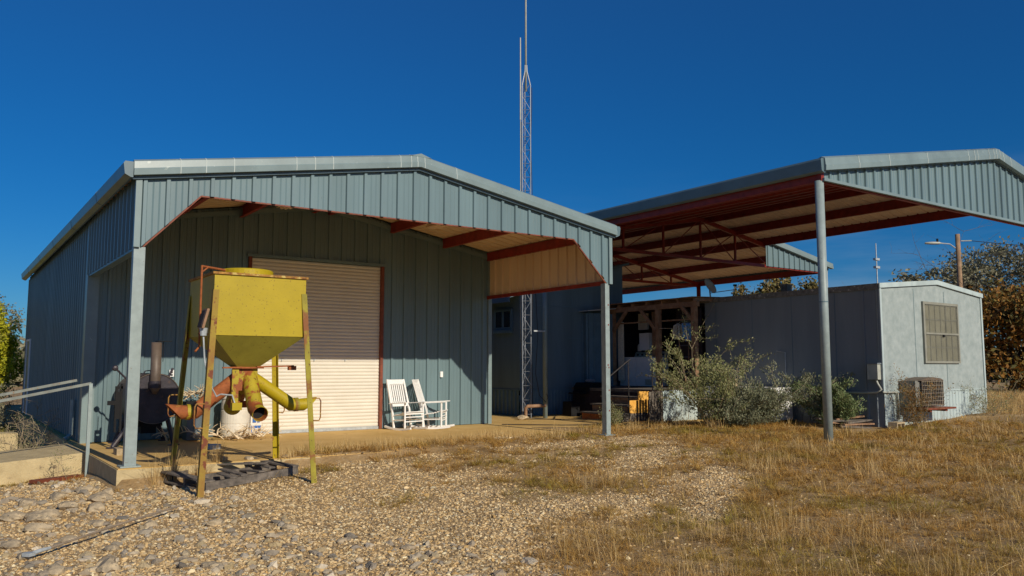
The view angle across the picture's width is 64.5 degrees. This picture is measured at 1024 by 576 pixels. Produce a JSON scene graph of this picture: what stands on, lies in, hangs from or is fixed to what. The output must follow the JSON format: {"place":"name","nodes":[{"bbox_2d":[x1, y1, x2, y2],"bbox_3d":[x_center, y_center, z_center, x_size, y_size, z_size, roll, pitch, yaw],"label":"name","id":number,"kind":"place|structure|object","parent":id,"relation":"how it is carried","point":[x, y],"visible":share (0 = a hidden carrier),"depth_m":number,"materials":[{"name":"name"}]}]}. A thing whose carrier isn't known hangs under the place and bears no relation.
{"place":"outdoors","nodes":[
{"label":"outdoors","id":0,"kind":"place"},
{"bbox_2d":[0,380,1023,575],"bbox_3d":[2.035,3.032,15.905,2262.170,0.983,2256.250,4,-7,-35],"label":"ground","id":1,"kind":"structure","parent":0,"point":[137,483],"depth_m":9.18,"materials":[{"name":"beige gravel"}]},
{"bbox_2d":[0,380,16,427],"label":"thicket","id":2,"kind":"object","parent":1,"relation":"on","point":[3,407],"visible":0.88,"depth_m":23.85,"materials":[{"name":"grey plant"}]},
{"bbox_2d":[0,431,17,450],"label":"concrete footing","id":3,"kind":"object","parent":1,"relation":"on","point":[8,435],"visible":0.56,"depth_m":17.09,"materials":[{"name":"beige concrete"}]},
{"bbox_2d":[0,297,23,405],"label":"juniper","id":4,"kind":"object","parent":1,"relation":"on","point":[8,348],"visible":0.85,"depth_m":25.82,"materials":[{"name":"green plant"}]},
{"bbox_2d":[0,539,24,549],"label":"rock","id":5,"kind":"object","parent":1,"relation":"on","point":[10,544],"visible":0.91,"depth_m":7.71,"materials":[{"name":"grey stone"}]},
{"bbox_2d":[0,294,25,353],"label":"juniper","id":6,"kind":"object","parent":1,"relation":"on","point":[13,320],"visible":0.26,"depth_m":30.78,"materials":[{"name":"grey plant"}]},
{"bbox_2d":[0,511,26,521],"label":"rock","id":7,"kind":"object","parent":1,"relation":"on","point":[12,516],"visible":0.81,"depth_m":8.83,"materials":[{"name":"grey stone"}]},
{"bbox_2d":[0,421,34,447],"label":"green grass strip","id":8,"kind":"object","parent":1,"relation":"on","point":[3,429],"depth_m":22.62,"materials":[{"name":"plant"}]},
{"bbox_2d":[16,551,33,560],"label":"rock","id":9,"kind":"object","parent":1,"relation":"on","point":[19,556],"visible":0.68,"depth_m":7.27,"materials":[{"name":"grey stone"}]},
{"bbox_2d":[0,416,55,450],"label":"dry bush","id":10,"kind":"object","parent":1,"relation":"on","point":[24,446],"visible":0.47,"depth_m":14.45,"materials":[{"name":"beige plant"}]},
{"bbox_2d":[18,498,37,506],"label":"rock","id":11,"kind":"object","parent":1,"relation":"on","point":[25,501],"visible":0.73,"depth_m":9.67,"materials":[{"name":"grey stone"}]},
{"bbox_2d":[1,399,62,448],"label":"dry bush","id":12,"kind":"object","parent":1,"relation":"on","point":[26,432],"visible":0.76,"depth_m":16.81,"materials":[{"name":"beige plant"}]},
{"bbox_2d":[22,522,52,531],"bbox_3d":[-4.936,2.497,8.443,0.278,0.134,0.268,4,-7,-35],"label":"rock","id":13,"kind":"object","parent":1,"relation":"on","point":[36,527],"visible":0.88,"depth_m":8.37,"materials":[{"name":"grey stone"}]},
{"bbox_2d":[0,443,84,484],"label":"ramp","id":14,"kind":"structure","parent":1,"relation":"on","point":[17,466],"depth_m":12.78,"materials":[{"name":"concrete"}]},
{"bbox_2d":[24,509,61,522],"bbox_3d":[-5.141,2.519,8.910,0.367,0.186,0.342,4,-7,-35],"label":"rock","id":15,"kind":"object","parent":1,"relation":"on","point":[46,515],"visible":0.83,"depth_m":8.82,"materials":[{"name":"grey stone"}]},
{"bbox_2d":[0,379,92,476],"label":"ramp railing","id":16,"kind":"object","parent":1,"relation":"on","point":[89,411],"visible":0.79,"depth_m":12.82,"materials":[{"name":"grey metal"}]},
{"bbox_2d":[29,474,83,483],"bbox_3d":[-6.850,2.875,12.233,0.160,0.062,0.808,-2,-6,21],"label":"rusty plank","id":17,"kind":"object","parent":1,"relation":"on","point":[47,480],"visible":0.86,"depth_m":12.15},
{"bbox_2d":[45,565,67,574],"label":"rock","id":18,"kind":"object","parent":1,"relation":"on","point":[56,570],"visible":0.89,"depth_m":6.75,"materials":[{"name":"grey stone"}]},
{"bbox_2d":[49,491,69,499],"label":"rock","id":19,"kind":"object","parent":1,"relation":"on","point":[56,495],"visible":0.84,"depth_m":10.15,"materials":[{"name":"grey stone"}]},
{"bbox_2d":[49,442,80,479],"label":"weed","id":20,"kind":"object","parent":1,"relation":"on","point":[63,467],"visible":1,"depth_m":12.26,"materials":[{"name":"beige plant"}]},
{"bbox_2d":[57,501,78,509],"bbox_3d":[-5.181,2.555,9.474,0.223,0.139,0.315,4,-7,-35],"label":"rock","id":21,"kind":"object","parent":1,"relation":"on","point":[64,505],"visible":0.81,"depth_m":9.38,"materials":[{"name":"grey stone"}]},
{"bbox_2d":[58,535,77,542],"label":"rock","id":22,"kind":"object","parent":1,"relation":"on","point":[65,538],"visible":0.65,"depth_m":7.94,"materials":[{"name":"grey stone"}]},
{"bbox_2d":[74,486,97,493],"bbox_3d":[-5.659,2.686,10.722,0.250,0.140,0.285,-1,-6,8],"label":"rock","id":23,"kind":"object","parent":1,"relation":"on","point":[89,488],"visible":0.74,"depth_m":10.68,"materials":[{"name":"grey stone"}]},
{"bbox_2d":[87,502,105,511],"bbox_3d":[-4.810,2.542,9.401,0.194,0.139,0.252,2,-6,-22],"label":"rock","id":24,"kind":"object","parent":1,"relation":"on","point":[96,506],"visible":0.76,"depth_m":9.31,"materials":[{"name":"grey stone"}]},
{"bbox_2d":[89,519,104,526],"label":"rock","id":25,"kind":"object","parent":1,"relation":"on","point":[96,523],"visible":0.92,"depth_m":8.60,"materials":[{"name":"grey stone"}]},
{"bbox_2d":[87,491,113,501],"bbox_3d":[-5.086,2.593,10.037,0.300,0.144,0.285,4,-7,-35],"label":"rock","id":26,"kind":"object","parent":1,"relation":"on","point":[101,496],"visible":0.81,"depth_m":9.95,"materials":[{"name":"grey stone"}]},
{"bbox_2d":[22,505,179,556],"bbox_3d":[-4.065,2.433,8.239,0.080,0.123,2.091,-1,-6,15],"label":"long handled tool","id":27,"kind":"object","parent":1,"relation":"on","point":[32,553],"visible":1,"depth_m":7.89,"materials":[{"name":"grey wood"}]},
{"bbox_2d":[95,555,115,565],"bbox_3d":[-3.546,2.406,7.096,0.137,0.110,0.270,1,-6,-9],"label":"rock","id":28,"kind":"object","parent":1,"relation":"on","point":[113,557],"visible":0.4,"depth_m":7.10,"materials":[{"name":"grey stone"}]},
{"bbox_2d":[95,558,120,572],"bbox_3d":[-3.434,2.364,6.881,0.236,0.147,0.205,-3,-6,25],"label":"rock","id":29,"kind":"object","parent":1,"relation":"on","point":[107,565],"visible":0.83,"depth_m":6.82,"materials":[{"name":"grey stone"}]},
{"bbox_2d":[104,544,118,551],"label":"rock","id":30,"kind":"object","parent":1,"relation":"on","point":[113,547],"visible":0.89,"depth_m":7.61,"materials":[{"name":"grey stone"}]},
{"bbox_2d":[143,520,158,528],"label":"rock","id":31,"kind":"object","parent":1,"relation":"on","point":[148,524],"visible":0.76,"depth_m":8.55,"materials":[{"name":"grey stone"}]},
{"bbox_2d":[132,452,182,486],"bbox_3d":[-4.927,2.463,10.982,1.065,0.460,0.594,4,-7,-35],"label":"grass tuft","id":32,"kind":"object","parent":1,"relation":"on","point":[154,477],"visible":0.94,"depth_m":11.00,"materials":[{"name":"plant"}]},
{"bbox_2d":[141,449,195,483],"bbox_3d":[-4.802,2.425,11.145,1.162,0.536,0.982,4,-7,-35],"label":"grass tuft","id":33,"kind":"object","parent":1,"relation":"on","point":[174,477],"visible":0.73,"depth_m":11.16,"materials":[{"name":"plant"}]},
{"bbox_2d":[176,451,217,475],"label":"grass tuft","id":34,"kind":"object","parent":1,"relation":"on","point":[197,464],"visible":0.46,"depth_m":11.30,"materials":[{"name":"plant"}]},
{"bbox_2d":[201,561,222,568],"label":"rock","id":35,"kind":"object","parent":1,"relation":"on","point":[210,564],"visible":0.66,"depth_m":6.81,"materials":[{"name":"grey stone"}]},
{"bbox_2d":[206,519,224,525],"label":"rock","id":36,"kind":"object","parent":1,"relation":"on","point":[213,522],"visible":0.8,"depth_m":8.54,"materials":[{"name":"grey stone"}]},
{"bbox_2d":[161,457,298,490],"bbox_3d":[-3.923,2.587,11.352,1.085,0.264,1.485,-4,-7,37],"label":"wooden pallet","id":37,"kind":"object","parent":1,"relation":"on","point":[231,475],"visible":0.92,"depth_m":11.10,"materials":[{"name":"grey wood"}]},
{"bbox_2d":[165,265,320,497],"bbox_3d":[-3.692,1.298,11.250,2.070,3.114,1.560,4,-7,-35],"label":"deer feeder","id":38,"kind":"object","parent":1,"relation":"on","point":[244,324],"visible":0.98,"depth_m":10.94,"materials":[{"name":"yellow paint"}]},
{"bbox_2d":[281,523,298,529],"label":"rock","id":39,"kind":"object","parent":1,"relation":"on","point":[286,526],"visible":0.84,"depth_m":8.24,"materials":[{"name":"grey stone"}]},
{"bbox_2d":[20,413,590,469],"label":"concrete slab","id":40,"kind":"structure","parent":1,"relation":"on","point":[261,448],"depth_m":14.69,"materials":[{"name":"beige concrete"}]},
{"bbox_2d":[113,447,122,455],"bbox_3d":[-6.149,2.548,12.670,0.080,0.100,0.300,4,-7,-35],"label":"brick chock","id":41,"kind":"object","parent":40,"relation":"on","point":[117,451],"visible":1,"depth_m":12.56,"materials":[{"name":"beige concrete"}]},
{"bbox_2d":[106,341,179,448],"bbox_3d":[-6.547,1.855,14.350,1.280,1.808,1.458,4,-7,-35],"label":"barrel smoker","id":42,"kind":"object","parent":40,"relation":"on","point":[157,388],"visible":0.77,"depth_m":13.91,"materials":[{"name":"metal"}]},
{"bbox_2d":[114,373,149,399],"bbox_3d":[-6.702,1.734,14.367,0.416,0.454,1.170,4,-7,-35],"label":"cooking door","id":43,"kind":"structure","parent":42,"relation":"in","point":[123,381],"depth_m":14.29,"materials":[{"name":"metal"}]},
{"bbox_2d":[16,413,320,485],"bbox_3d":[-8.879,3.607,18.339,2.855,0.888,16.565,4,-7,-35],"label":"slab edge","id":44,"kind":"object","parent":40,"relation":"attached to","point":[112,475],"visible":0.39,"depth_m":11.66,"materials":[{"name":"concrete"}]},
{"bbox_2d":[182,401,201,439],"bbox_3d":[-5.962,2.486,15.268,0.430,0.705,0.430,4,-7,-35],"label":"waste bin","id":45,"kind":"object","parent":40,"relation":"on","point":[188,424],"visible":0.39,"depth_m":15.08,"materials":[{"name":"blue plastic"}]},
{"bbox_2d":[208,439,234,462],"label":"grass tuft","id":46,"kind":"object","parent":40,"relation":"on","point":[218,457],"visible":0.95,"depth_m":11.68,"materials":[{"name":"plant"}]},
{"bbox_2d":[220,396,249,438],"bbox_3d":[-5.350,2.495,15.701,0.544,0.788,0.544,4,-7,-35],"label":"plastic barrel","id":47,"kind":"object","parent":40,"relation":"on","point":[235,421],"visible":0.45,"depth_m":15.48,"materials":[{"name":"white plastic"}]},
{"bbox_2d":[249,415,260,436],"bbox_3d":[-5.045,2.614,15.936,0.220,0.580,0.171,4,-7,-35],"label":"paper sack","id":48,"kind":"object","parent":40,"relation":"on","point":[253,422],"visible":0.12,"depth_m":15.85,"materials":[{"name":"white paper"}]},
{"bbox_2d":[21,154,619,467],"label":"metal building","id":49,"kind":"structure","parent":40,"relation":"on","point":[411,267],"depth_m":16.50,"materials":[{"name":"teal paint"}]},
{"bbox_2d":[22,339,30,414],"bbox_3d":[-14.023,2.553,23.473,0.045,2.140,1.070,4,-7,-35],"label":"side door","id":50,"kind":"structure","parent":49,"relation":"in","point":[28,342],"depth_m":23.52,"materials":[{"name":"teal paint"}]},
{"bbox_2d":[252,257,379,433],"bbox_3d":[-4.145,1.238,17.262,2.900,3.587,0.050,4,-7,-35],"label":"roll up door","id":51,"kind":"structure","parent":49,"relation":"in","point":[343,301],"depth_m":17.49,"materials":[{"name":"beige metal"}]},
{"bbox_2d":[384,379,428,430],"bbox_3d":[-2.296,2.547,17.756,0.881,1.087,0.594,-5,-8,43],"label":"rocking chair","id":52,"kind":"object","parent":40,"relation":"on","point":[398,383],"visible":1,"depth_m":17.84,"materials":[{"name":"white paint"}]},
{"bbox_2d":[411,379,454,428],"bbox_3d":[-1.761,2.586,18.163,0.881,1.087,0.594,-1,-6,7],"label":"rocking chair","id":53,"kind":"object","parent":40,"relation":"on","point":[418,390],"visible":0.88,"depth_m":18.20,"materials":[{"name":"white paint"}]},
{"bbox_2d":[275,422,644,468],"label":"slab edge weeds","id":54,"kind":"object","parent":1,"relation":"on","point":[452,439],"visible":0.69,"depth_m":14.61,"materials":[{"name":"plant"}]},
{"bbox_2d":[0,388,1023,575],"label":"dry lawn","id":55,"kind":"structure","parent":1,"relation":"on","point":[776,438],"depth_m":9.95,"materials":[{"name":"beige plant"}]},
{"bbox_2d":[0,433,1023,575],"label":"gravel","id":56,"kind":"structure","parent":1,"relation":"on","point":[131,571],"depth_m":8.63,"materials":[{"name":"beige gravel"}]},
{"bbox_2d":[7,328,1021,386],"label":"distant scrub","id":57,"kind":"object","parent":1,"relation":"on","point":[22,347],"visible":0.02,"depth_m":61.48,"materials":[{"name":"brown plant"}]},
{"bbox_2d":[492,409,706,429],"bbox_3d":[-0.743,4.029,24.784,5.556,0.496,15.400,4,-7,-35],"label":"concrete apron","id":58,"kind":"object","parent":1,"relation":"on","point":[512,419],"visible":0.07,"depth_m":20.40,"materials":[{"name":"beige concrete"}]},
{"bbox_2d":[520,0,547,417],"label":"radio tower","id":59,"kind":"structure","parent":58,"relation":"on","point":[524,90],"depth_m":22.32,"materials":[{"name":"metal"}]},
{"bbox_2d":[524,404,545,415],"bbox_3d":[0.608,3.249,21.448,0.634,0.363,0.102,3,-6,-25],"label":"rusty pipe stub","id":60,"kind":"object","parent":58,"relation":"on","point":[532,406],"visible":0.88,"depth_m":21.39,"materials":[{"name":"brown metal"}]},
{"bbox_2d":[492,263,628,415],"bbox_3d":[0.055,1.619,26.475,4.620,4.620,6.950,4,-7,-35],"label":"annex","id":61,"kind":"object","parent":58,"relation":"on","point":[574,356],"visible":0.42,"depth_m":23.66,"materials":[{"name":"teal metal"}]},
{"bbox_2d":[493,309,512,333],"bbox_3d":[-0.276,0.970,23.567,0.089,0.690,0.900,4,-7,-35],"label":"window","id":62,"kind":"structure","parent":61,"relation":"in","point":[503,319],"depth_m":23.54,"materials":[{"name":"white glass"}]},
{"bbox_2d":[562,401,579,415],"bbox_3d":[1.652,3.369,22.672,0.320,0.400,0.400,4,-7,-35],"label":"storage crate","id":63,"kind":"object","parent":58,"relation":"on","point":[571,408],"visible":1,"depth_m":22.55,"materials":[{"name":"black plastic"}]},
{"bbox_2d":[502,424,653,428],"bbox_3d":[1.355,3.144,18.495,3.476,0.039,1.726,-2,-6,19],"label":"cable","id":64,"kind":"object","parent":58,"relation":"on","point":[555,424],"visible":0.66,"depth_m":19.01,"materials":[{"name":"rubber"}]},
{"bbox_2d":[568,382,610,393],"bbox_3d":[2.195,3.154,23.140,1.100,0.920,0.640,4,-7,-35],"label":"barbecue grill","id":65,"kind":"object","parent":58,"relation":"on","point":[582,387],"visible":0.18,"depth_m":22.97,"materials":[{"name":"black metal"}]},
{"bbox_2d":[580,391,648,421],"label":"wooden steps","id":66,"kind":"structure","parent":58,"relation":"on","point":[639,409],"depth_m":20.72,"materials":[{"name":"brown wood"}]},
{"bbox_2d":[610,359,652,421],"bbox_3d":[2.926,2.556,20.273,1.652,1.555,0.036,4,-7,-35],"label":"stair handrail","id":67,"kind":"object","parent":58,"relation":"on","point":[628,386],"visible":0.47,"depth_m":20.23,"materials":[{"name":"grey metal"}]},
{"bbox_2d":[572,386,708,421],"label":"wooden deck","id":68,"kind":"structure","parent":58,"relation":"on","point":[667,410],"depth_m":20.92,"materials":[{"name":"grey wood"}]},
{"bbox_2d":[620,352,650,385],"bbox_3d":[3.778,2.445,24.632,0.720,1.020,0.670,4,-7,-35],"label":"washing machine","id":69,"kind":"object","parent":68,"relation":"on","point":[632,371],"visible":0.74,"depth_m":24.38,"materials":[{"name":"white metal"}]},
{"bbox_2d":[639,333,651,350],"bbox_3d":[4.115,1.632,24.649,0.300,0.520,0.400,4,-7,-35],"label":"storage box","id":70,"kind":"object","parent":69,"relation":"on","point":[645,341],"visible":0.64,"depth_m":24.52,"materials":[{"name":"white plastic"}]},
{"bbox_2d":[636,351,668,385],"bbox_3d":[4.176,2.390,24.071,0.720,1.020,0.670,4,-7,-35],"label":"dryer","id":71,"kind":"object","parent":68,"relation":"on","point":[643,366],"visible":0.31,"depth_m":23.88,"materials":[{"name":"white metal"}]},
{"bbox_2d":[609,296,714,387],"bbox_3d":[4.180,1.609,23.689,1.300,2.480,4.120,4,-7,-35],"label":"timber porch","id":72,"kind":"object","parent":68,"relation":"on","point":[658,305],"visible":0.92,"depth_m":23.02,"materials":[{"name":"brown wood"}]},
{"bbox_2d":[618,322,624,380],"bbox_3d":[3.284,1.909,24.442,0.066,1.750,0.226,4,-7,-35],"label":"curtain","id":73,"kind":"object","parent":72,"relation":"hanging from","point":[621,372],"visible":0.86,"depth_m":24.41,"materials":[{"name":"grey fabric"}]},
{"bbox_2d":[681,323,690,341],"bbox_3d":[4.776,1.207,22.177,0.096,0.505,0.330,4,-7,-35],"label":"blue towel","id":74,"kind":"object","parent":72,"relation":"hanging from","point":[688,330],"visible":0.77,"depth_m":22.17,"materials":[{"name":"fabric"}]},
{"bbox_2d":[704,278,736,296],"bbox_3d":[5.821,0.004,22.733,0.872,0.573,0.335,0,-6,4],"label":"satellite dish","id":75,"kind":"object","parent":72,"relation":"on","point":[710,285],"visible":0.98,"depth_m":22.76,"materials":[{"name":"metal"}]},
{"bbox_2d":[673,323,686,386],"bbox_3d":[4.629,1.852,22.364,0.207,1.764,0.352,4,-7,-35],"label":"mop","id":76,"kind":"object","parent":68,"relation":"on","point":[675,332],"visible":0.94,"depth_m":22.43},
{"bbox_2d":[597,402,625,424],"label":"dry bush","id":77,"kind":"object","parent":1,"relation":"on","point":[617,416],"visible":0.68,"depth_m":18.80,"materials":[{"name":"green plant"}]},
{"bbox_2d":[637,302,774,425],"bbox_3d":[4.334,1.720,18.705,2.988,2.953,3.135,0,-6,4],"label":"sage shrub","id":78,"kind":"object","parent":1,"relation":"on","point":[726,386],"visible":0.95,"depth_m":18.61,"materials":[{"name":"green plant"}]},
{"bbox_2d":[691,370,777,427],"bbox_3d":[5.148,2.508,18.414,1.399,1.330,2.121,2,-6,-17],"label":"sage shrub","id":79,"kind":"object","parent":1,"relation":"on","point":[748,417],"visible":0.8,"depth_m":18.15,"materials":[{"name":"green plant"}]},
{"bbox_2d":[731,282,744,295],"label":"cedar tree","id":80,"kind":"object","parent":1,"relation":"on","point":[736,292],"visible":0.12,"depth_m":45.26,"materials":[{"name":"green plant"}]},
{"bbox_2d":[704,386,792,422],"bbox_3d":[5.938,2.976,20.486,0.890,0.960,2.100,4,-7,-35],"label":"chest freezer","id":81,"kind":"object","parent":1,"relation":"on","point":[786,416],"visible":0.1,"depth_m":19.80,"materials":[{"name":"white metal"}]},
{"bbox_2d":[519,280,986,426],"bbox_3d":[5.952,2.167,25.651,4.830,3.570,15.005,4,-7,-35],"label":"mobile home","id":82,"kind":"object","parent":1,"relation":"on","point":[910,329],"visible":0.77,"depth_m":19.89,"materials":[{"name":"grey metal"}]},
{"bbox_2d":[638,313,648,329],"bbox_3d":[4.048,1.036,25.029,0.060,0.500,0.400,4,-7,-35],"label":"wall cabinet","id":83,"kind":"object","parent":82,"relation":"attached to","point":[643,326],"depth_m":25.02,"materials":[{"name":"brown wood"}]},
{"bbox_2d":[676,308,703,385],"bbox_3d":[5.002,1.677,22.937,0.110,2.180,0.900,4,-7,-35],"label":"door","id":84,"kind":"structure","parent":82,"relation":"in","point":[683,345],"depth_m":22.95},
{"bbox_2d":[779,284,792,291],"bbox_3d":[7.152,0.009,21.181,0.240,0.200,0.240,4,-7,-35],"label":"roof vent","id":85,"kind":"object","parent":82,"relation":"on","point":[786,287],"visible":0.82,"depth_m":21.11,"materials":[{"name":"grey metal"}]},
{"bbox_2d":[843,363,899,418],"bbox_3d":[7.923,2.346,18.607,0.629,1.250,1.621,8,-10,-56],"label":"electric box","id":86,"kind":"object","parent":82,"relation":"attached to","point":[874,371],"visible":0.89,"depth_m":18.25,"materials":[{"name":"grey metal"}]},
{"bbox_2d":[900,377,955,411],"bbox_3d":[9.578,2.440,18.693,1.420,0.780,0.540,4,-7,-35],"label":"air conditioner","id":87,"kind":"object","parent":82,"relation":"attached to","point":[917,382],"visible":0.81,"depth_m":18.50,"materials":[{"name":"brown metal"}]},
{"bbox_2d":[921,301,960,362],"bbox_3d":[10.465,1.093,19.774,1.660,1.470,0.074,4,-7,-35],"label":"window","id":88,"kind":"structure","parent":82,"relation":"in","point":[937,318],"depth_m":19.74,"materials":[{"name":"beige metal"}]},
{"bbox_2d":[734,279,779,295],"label":"cedar tree","id":89,"kind":"object","parent":1,"relation":"on","point":[770,288],"visible":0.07,"depth_m":45.10,"materials":[{"name":"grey plant"}]},
{"bbox_2d":[716,356,812,424],"bbox_3d":[5.651,2.384,18.775,2.033,1.625,1.964,4,-7,-35],"label":"sage shrub","id":90,"kind":"object","parent":1,"relation":"on","point":[784,397],"visible":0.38,"depth_m":18.42,"materials":[{"name":"green plant"}]},
{"bbox_2d":[765,277,798,292],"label":"cedar tree","id":91,"kind":"object","parent":1,"relation":"on","point":[776,284],"visible":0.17,"depth_m":45.12,"materials":[{"name":"green plant"}]},
{"bbox_2d":[543,148,1023,441],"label":"carport","id":92,"kind":"object","parent":1,"relation":"on","point":[746,228],"visible":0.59,"depth_m":21.97,"materials":[{"name":"paint"}]},
{"bbox_2d":[797,276,817,289],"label":"cedar tree","id":93,"kind":"object","parent":1,"relation":"on","point":[811,285],"visible":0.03,"depth_m":44.77,"materials":[{"name":"green plant"}]},
{"bbox_2d":[784,371,856,423],"bbox_3d":[7.403,2.543,19.389,2.154,1.449,1.880,4,-7,-35],"label":"sage shrub","id":94,"kind":"object","parent":1,"relation":"on","point":[817,398],"visible":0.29,"depth_m":18.87,"materials":[{"name":"green plant"}]},
{"bbox_2d":[785,375,866,426],"bbox_3d":[7.260,2.566,18.659,1.709,1.234,1.666,-5,-7,40],"label":"leafy bush","id":95,"kind":"object","parent":1,"relation":"on","point":[846,405],"visible":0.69,"depth_m":18.22,"materials":[{"name":"green plant"}]},
{"bbox_2d":[873,243,879,282],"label":"distant mast","id":96,"kind":"object","parent":1,"relation":"on","point":[876,259],"visible":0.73,"depth_m":80.53,"materials":[{"name":"metal"}]},
{"bbox_2d":[888,421,904,428],"bbox_3d":[8.424,3.056,17.791,0.420,0.240,0.200,5,-8,-43],"label":"concrete block","id":97,"kind":"object","parent":1,"relation":"on","point":[896,424],"depth_m":17.69,"materials":[{"name":"beige concrete"}]},
{"bbox_2d":[886,367,954,425],"bbox_3d":[9.012,2.375,17.936,1.429,1.436,1.443,-1,-6,11],"label":"dry vine","id":98,"kind":"object","parent":1,"relation":"on","point":[913,419],"visible":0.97,"depth_m":17.91,"materials":[{"name":"brown plant"}]},
{"bbox_2d":[888,261,1003,340],"bbox_3d":[18.253,1.543,33.424,5.931,5.636,6.219,-1,-6,13],"label":"oak tree","id":99,"kind":"object","parent":1,"relation":"on","point":[945,276],"visible":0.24,"depth_m":33.71,"materials":[{"name":"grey plant"}]},
{"bbox_2d":[925,234,971,287],"bbox_3d":[16.810,1.390,31.044,1.760,6.960,0.198,0,-6,3],"label":"utility pole","id":100,"kind":"object","parent":1,"relation":"on","point":[957,247],"visible":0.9,"depth_m":31.23,"materials":[{"name":"orange wood"}]},
{"bbox_2d":[884,387,1023,413],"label":"bank weeds","id":101,"kind":"object","parent":1,"relation":"on","point":[1019,397],"visible":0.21,"depth_m":22.69,"materials":[{"name":"plant"}]},
{"bbox_2d":[891,219,1023,390],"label":"oak tree","id":102,"kind":"object","parent":1,"relation":"on","point":[1008,259],"visible":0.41,"depth_m":34.77,"materials":[{"name":"green plant"}]},
{"bbox_2d":[946,271,1023,392],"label":"russet tree","id":103,"kind":"object","parent":1,"relation":"on","point":[1003,313],"visible":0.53,"depth_m":29.97,"materials":[{"name":"brown plant"}]},
{"bbox_2d":[959,372,1023,415],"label":"dry bush","id":104,"kind":"object","parent":1,"relation":"on","point":[986,403],"visible":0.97,"depth_m":19.90,"materials":[{"name":"beige plant"}]},
{"bbox_2d":[0,0,1023,348],"label":"sky","id":105,"kind":"structure","parent":0,"point":[633,100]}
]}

